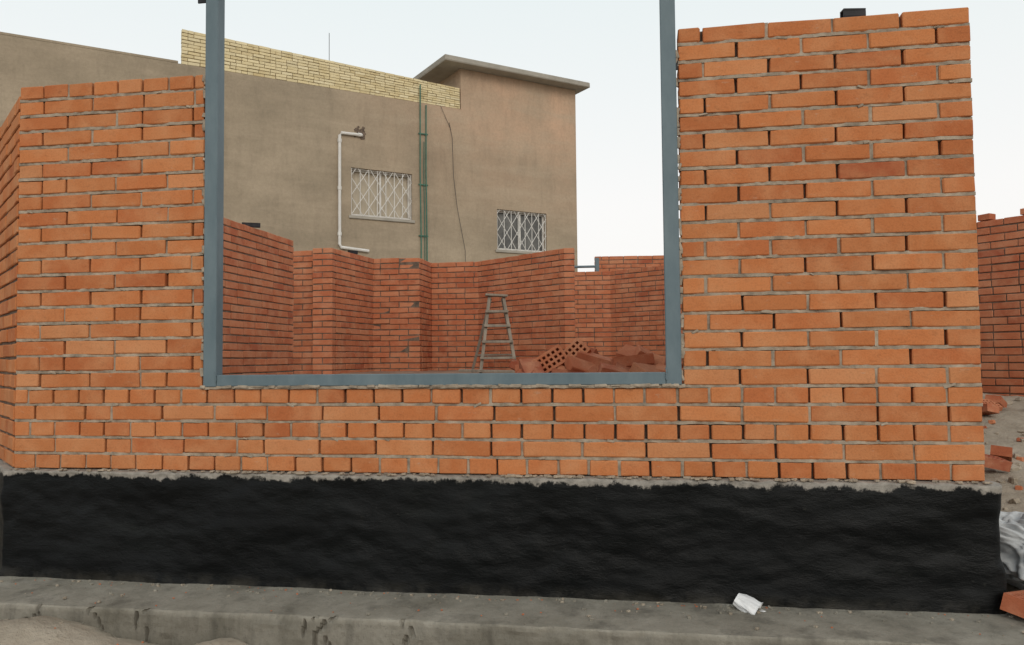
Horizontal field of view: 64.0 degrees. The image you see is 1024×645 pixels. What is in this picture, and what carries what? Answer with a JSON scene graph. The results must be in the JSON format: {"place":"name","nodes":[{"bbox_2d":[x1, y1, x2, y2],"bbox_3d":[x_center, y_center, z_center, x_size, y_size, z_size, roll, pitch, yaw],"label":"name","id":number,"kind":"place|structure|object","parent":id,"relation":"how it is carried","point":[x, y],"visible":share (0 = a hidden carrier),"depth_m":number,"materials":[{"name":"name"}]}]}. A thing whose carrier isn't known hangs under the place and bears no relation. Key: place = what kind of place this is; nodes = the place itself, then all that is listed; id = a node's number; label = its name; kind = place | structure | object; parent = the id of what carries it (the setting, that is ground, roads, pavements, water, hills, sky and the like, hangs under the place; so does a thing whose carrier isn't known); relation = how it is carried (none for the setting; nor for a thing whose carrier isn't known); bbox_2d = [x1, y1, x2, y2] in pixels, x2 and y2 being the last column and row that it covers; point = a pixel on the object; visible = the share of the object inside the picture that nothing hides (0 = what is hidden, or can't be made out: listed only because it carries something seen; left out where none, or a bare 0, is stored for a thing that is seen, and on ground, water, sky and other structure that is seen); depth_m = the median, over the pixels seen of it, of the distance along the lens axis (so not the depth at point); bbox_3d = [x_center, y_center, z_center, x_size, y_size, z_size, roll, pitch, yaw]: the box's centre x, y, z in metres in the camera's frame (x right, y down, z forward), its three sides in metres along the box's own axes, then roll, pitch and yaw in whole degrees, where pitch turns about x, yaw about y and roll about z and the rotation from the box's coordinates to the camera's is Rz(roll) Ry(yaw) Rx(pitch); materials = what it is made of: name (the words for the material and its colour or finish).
{"place":"outdoors","nodes":[
{"label":"outdoors","id":0,"kind":"place"},
{"bbox_2d":[3,370,892,479],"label":"earth fill floor","id":1,"kind":"structure","parent":0,"point":[414,372],"depth_m":10.03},
{"bbox_2d":[223,224,681,374],"bbox_3d":[-0.183,-0.347,9.458,7.475,2.059,11.463,-1,-3,9],"label":"partition wall mortar","id":2,"kind":"object","parent":1,"relation":"on","point":[415,265],"visible":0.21,"depth_m":10.87,"materials":[{"name":"grey concrete"}]},
{"bbox_2d":[223,217,682,374],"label":"partition wall bricks","id":3,"kind":"object","parent":1,"relation":"on","point":[631,266],"visible":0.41,"depth_m":10.67,"materials":[{"name":"brick"}]},
{"bbox_2d":[242,222,259,227],"bbox_3d":[-2.658,-0.992,8.345,0.180,0.044,0.044,0,-3,-19],"label":"steel tube offcut","id":4,"kind":"object","parent":3,"relation":"on","point":[254,225],"visible":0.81,"depth_m":8.33,"materials":[{"name":"grey metal"}]},
{"bbox_2d":[348,250,357,253],"bbox_3d":[-2.044,-0.902,10.522,0.120,0.044,0.044,1,-3,-36],"label":"steel tube offcut","id":5,"kind":"object","parent":3,"relation":"on","point":[353,251],"visible":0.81,"depth_m":10.50,"materials":[{"name":"grey metal"}]},
{"bbox_2d":[574,258,598,270],"bbox_3d":[1.027,-0.902,12.976,0.702,0.225,0.062,-1,-3,8],"label":"steel rail","id":6,"kind":"object","parent":3,"relation":"on","point":[596,266],"visible":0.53,"depth_m":12.92,"materials":[{"name":"grey metal"}]},
{"bbox_2d":[459,369,514,372],"bbox_3d":[-0.113,0.529,8.873,0.921,0.055,0.141,-1,-3,3],"label":"wooden plank","id":7,"kind":"object","parent":1,"relation":"on","point":[490,371],"visible":0.58,"depth_m":8.81,"materials":[{"name":"brown wood"}]},
{"bbox_2d":[472,293,515,372],"bbox_3d":[-0.191,0.123,9.324,0.551,0.902,0.514,0,-3,-5],"label":"step ladder","id":8,"kind":"object","parent":1,"relation":"on","point":[485,325],"visible":0.82,"depth_m":9.21,"materials":[{"name":"grey wood"}]},
{"bbox_2d":[509,337,683,382],"bbox_3d":[0.643,0.265,5.088,1.344,0.354,0.870,-1,-3,9],"label":"brick pile","id":9,"kind":"object","parent":1,"relation":"on","point":[577,355],"visible":0.54,"depth_m":4.94,"materials":[{"name":"orange brick"}]},
{"bbox_2d":[0,393,1023,644],"bbox_3d":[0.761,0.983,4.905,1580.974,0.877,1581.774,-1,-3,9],"label":"ground","id":10,"kind":"structure","parent":0,"point":[1008,425],"depth_m":3.23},
{"bbox_2d":[0,34,577,271],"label":"walls","id":11,"kind":"structure","parent":10,"relation":"on","point":[514,145],"depth_m":20.15,"materials":[{"name":"paint"}]},
{"bbox_2d":[0,32,177,62],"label":"parapet cap","id":12,"kind":"object","parent":11,"relation":"on","point":[82,46],"visible":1,"depth_m":17.00,"materials":[{"name":"paint"}]},
{"bbox_2d":[181,29,459,108],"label":"parapet bricks","id":13,"kind":"object","parent":11,"relation":"on","point":[433,88],"visible":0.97,"depth_m":19.44,"materials":[{"name":"beige brick"}]},
{"bbox_2d":[181,32,458,106],"bbox_3d":[-4.329,-5.997,19.722,6.786,0.768,0.080,1,-3,-30],"label":"parapet mortar","id":14,"kind":"object","parent":13,"relation":"attached to","point":[314,71],"visible":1,"depth_m":19.41,"materials":[{"name":"beige concrete"}]},
{"bbox_2d":[338,131,368,252],"bbox_3d":[-3.830,-3.153,19.751,0.783,2.908,0.130,1,-3,-30],"label":"drain pipe","id":15,"kind":"object","parent":11,"relation":"attached to","point":[339,192],"visible":1,"depth_m":19.56,"materials":[{"name":"white plastic"}]},
{"bbox_2d":[354,126,365,138],"bbox_3d":[-3.703,-4.622,19.937,0.318,0.335,0.036,1,-3,-30],"label":"pipe patch mortar","id":16,"kind":"object","parent":11,"relation":"attached to","point":[362,131],"visible":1,"depth_m":19.94,"materials":[{"name":"concrete"}]},
{"bbox_2d":[352,169,409,218],"bbox_3d":[-3.269,-3.151,20.294,1.592,1.165,0.040,1,-3,-30],"label":"window sash","id":17,"kind":"object","parent":11,"relation":"attached to","point":[408,190],"depth_m":20.39,"materials":[{"name":"white metal"}]},
{"bbox_2d":[352,171,406,217],"bbox_3d":[-3.295,-3.149,20.337,1.592,1.165,0.001,1,-3,-30],"label":"window pane","id":18,"kind":"object","parent":17,"relation":"in","point":[387,208],"visible":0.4,"depth_m":20.32,"materials":[{"name":"beige glass"}]},
{"bbox_2d":[351,168,411,219],"bbox_3d":[-3.215,-3.156,20.199,1.604,1.174,0.040,1,-3,-30],"label":"window grille","id":19,"kind":"object","parent":11,"relation":"attached to","point":[368,170],"depth_m":20.18,"materials":[{"name":"white metal"}]},
{"bbox_2d":[418,84,427,260],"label":"supply pipes","id":20,"kind":"object","parent":11,"relation":"attached to","point":[426,185],"visible":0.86,"depth_m":20.69,"materials":[{"name":"green metal"}]},
{"bbox_2d":[349,215,536,253],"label":"window sills","id":21,"kind":"structure","parent":11,"relation":"attached to","point":[413,221],"depth_m":20.31,"materials":[{"name":"grey concrete"}]},
{"bbox_2d":[441,107,465,261],"bbox_3d":[-1.497,-2.071,21.060,0.710,7.002,0.036,1,-3,-28],"label":"cable","id":22,"kind":"object","parent":11,"relation":"attached to","point":[454,185],"visible":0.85,"depth_m":21.16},
{"bbox_2d":[413,54,589,94],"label":"roof slab","id":23,"kind":"structure","parent":11,"relation":"on","point":[442,68],"depth_m":21.85,"materials":[{"name":"concrete"}]},
{"bbox_2d":[497,211,543,251],"bbox_3d":[0.205,-2.462,22.295,1.564,1.080,0.040,1,-3,-30],"label":"window sash","id":24,"kind":"object","parent":11,"relation":"attached to","point":[541,216],"depth_m":22.31,"materials":[{"name":"white metal"}]},
{"bbox_2d":[497,213,541,250],"bbox_3d":[0.180,-2.460,22.338,1.564,1.080,0.001,1,-3,-30],"label":"window pane","id":25,"kind":"object","parent":24,"relation":"in","point":[526,225],"visible":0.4,"depth_m":22.36,"materials":[{"name":"grey glass"}]},
{"bbox_2d":[497,209,545,251],"bbox_3d":[0.260,-2.467,22.201,1.578,1.089,0.040,1,-3,-30],"label":"window grille","id":26,"kind":"object","parent":11,"relation":"attached to","point":[531,224],"depth_m":22.18,"materials":[{"name":"white metal"}]},
{"bbox_2d":[0,576,1023,644],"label":"concrete footing","id":27,"kind":"object","parent":10,"relation":"on","point":[193,615],"visible":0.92,"depth_m":3.12,"materials":[{"name":"grey concrete"}]},
{"bbox_2d":[0,459,1006,613],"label":"bitumen plinth","id":28,"kind":"structure","parent":27,"relation":"on","point":[918,546],"depth_m":3.36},
{"bbox_2d":[0,97,20,466],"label":"corner wall bricks","id":29,"kind":"object","parent":28,"relation":"on","point":[9,172],"visible":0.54,"depth_m":4.04,"materials":[{"name":"brick"}]},
{"bbox_2d":[0,127,19,451],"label":"corner wall mortar","id":30,"kind":"object","parent":29,"relation":"attached to","point":[9,343],"visible":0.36,"depth_m":4.07,"materials":[{"name":"grey concrete"}]},
{"bbox_2d":[14,7,984,480],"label":"front wall bricks","id":31,"kind":"object","parent":28,"relation":"on","point":[760,469],"visible":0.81,"depth_m":3.33,"materials":[{"name":"brick"}]},
{"bbox_2d":[199,50,684,388],"bbox_3d":[-0.353,-0.433,3.522,2.131,1.430,0.022,-1,-3,9],"label":"frame bedding mortar","id":32,"kind":"object","parent":31,"relation":"attached to","point":[503,385],"visible":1,"depth_m":3.43,"materials":[{"name":"grey concrete"}]},
{"bbox_2d":[14,19,984,479],"bbox_3d":[-0.255,-0.277,3.554,4.179,1.844,0.127,-1,-3,9],"label":"front wall mortar","id":33,"kind":"object","parent":31,"relation":"attached to","point":[946,385],"visible":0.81,"depth_m":3.33,"materials":[{"name":"grey concrete"}]},
{"bbox_2d":[203,0,681,386],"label":"frame posts","id":34,"kind":"object","parent":33,"relation":"on","point":[214,200],"visible":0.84,"depth_m":3.66,"materials":[{"name":"grey metal"}]},
{"bbox_2d":[198,0,677,69],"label":"frame anchor lugs","id":35,"kind":"object","parent":34,"relation":"attached to","point":[201,1],"visible":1,"depth_m":3.74,"materials":[{"name":"metal"}]},
{"bbox_2d":[216,372,665,385],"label":"frame rails","id":36,"kind":"object","parent":34,"relation":"attached to","point":[618,378],"visible":0.92,"depth_m":3.48,"materials":[{"name":"grey metal"}]},
{"bbox_2d":[214,368,667,381],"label":"frame corner welds","id":37,"kind":"object","parent":34,"relation":"attached to","point":[665,375],"visible":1,"depth_m":3.32,"materials":[{"name":"metal"}]},
{"bbox_2d":[40,17,974,478],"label":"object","id":38,"kind":"object","parent":31,"relation":"attached to","point":[706,351],"visible":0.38,"depth_m":3.35,"materials":[{"name":"grey concrete"}]},
{"bbox_2d":[840,8,865,17],"bbox_3d":[1.387,-1.252,3.334,0.090,0.040,0.040,-1,-3,1],"label":"steel tube offcut","id":39,"kind":"object","parent":31,"relation":"on","point":[849,12],"visible":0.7,"depth_m":3.31,"materials":[{"name":"grey metal"}]},
{"bbox_2d":[10,467,992,483],"bbox_3d":[-0.250,0.640,3.442,4.187,0.013,0.065,-1,-3,9],"label":"plinth ledge mortar","id":40,"kind":"object","parent":28,"relation":"on","point":[582,476],"visible":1,"depth_m":3.36,"materials":[{"name":"grey concrete"}]},
{"bbox_2d":[733,593,765,614],"bbox_3d":[0.927,1.097,3.126,0.156,0.076,0.109,27,23,27],"label":"crumpled paper cup","id":41,"kind":"object","parent":27,"relation":"on","point":[746,603],"visible":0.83,"depth_m":3.12,"materials":[{"name":"white paper"}]},
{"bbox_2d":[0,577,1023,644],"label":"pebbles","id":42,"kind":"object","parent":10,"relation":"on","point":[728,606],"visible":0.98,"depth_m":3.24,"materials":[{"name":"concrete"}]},
{"bbox_2d":[977,208,1023,396],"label":"wall bricks","id":43,"kind":"object","parent":10,"relation":"on","point":[987,219],"depth_m":7.95,"materials":[{"name":"orange brick"}]},
{"bbox_2d":[976,219,1023,395],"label":"wall mortar","id":44,"kind":"object","parent":43,"relation":"attached to","point":[1020,308],"depth_m":7.96,"materials":[{"name":"grey concrete"}]},
{"bbox_2d":[981,394,1023,617],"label":"brick rubble","id":45,"kind":"object","parent":10,"relation":"on","point":[999,458],"visible":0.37,"depth_m":5.05,"materials":[{"name":"orange brick"}]},
{"bbox_2d":[999,511,1023,589],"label":"cement sack","id":46,"kind":"object","parent":10,"relation":"on","point":[1011,526],"visible":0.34,"depth_m":3.31,"materials":[{"name":"white paper"}]},
{"bbox_2d":[0,0,1023,271],"label":"sky","id":47,"kind":"structure","parent":0,"point":[613,46],"materials":[{"name":"white"}]}
]}

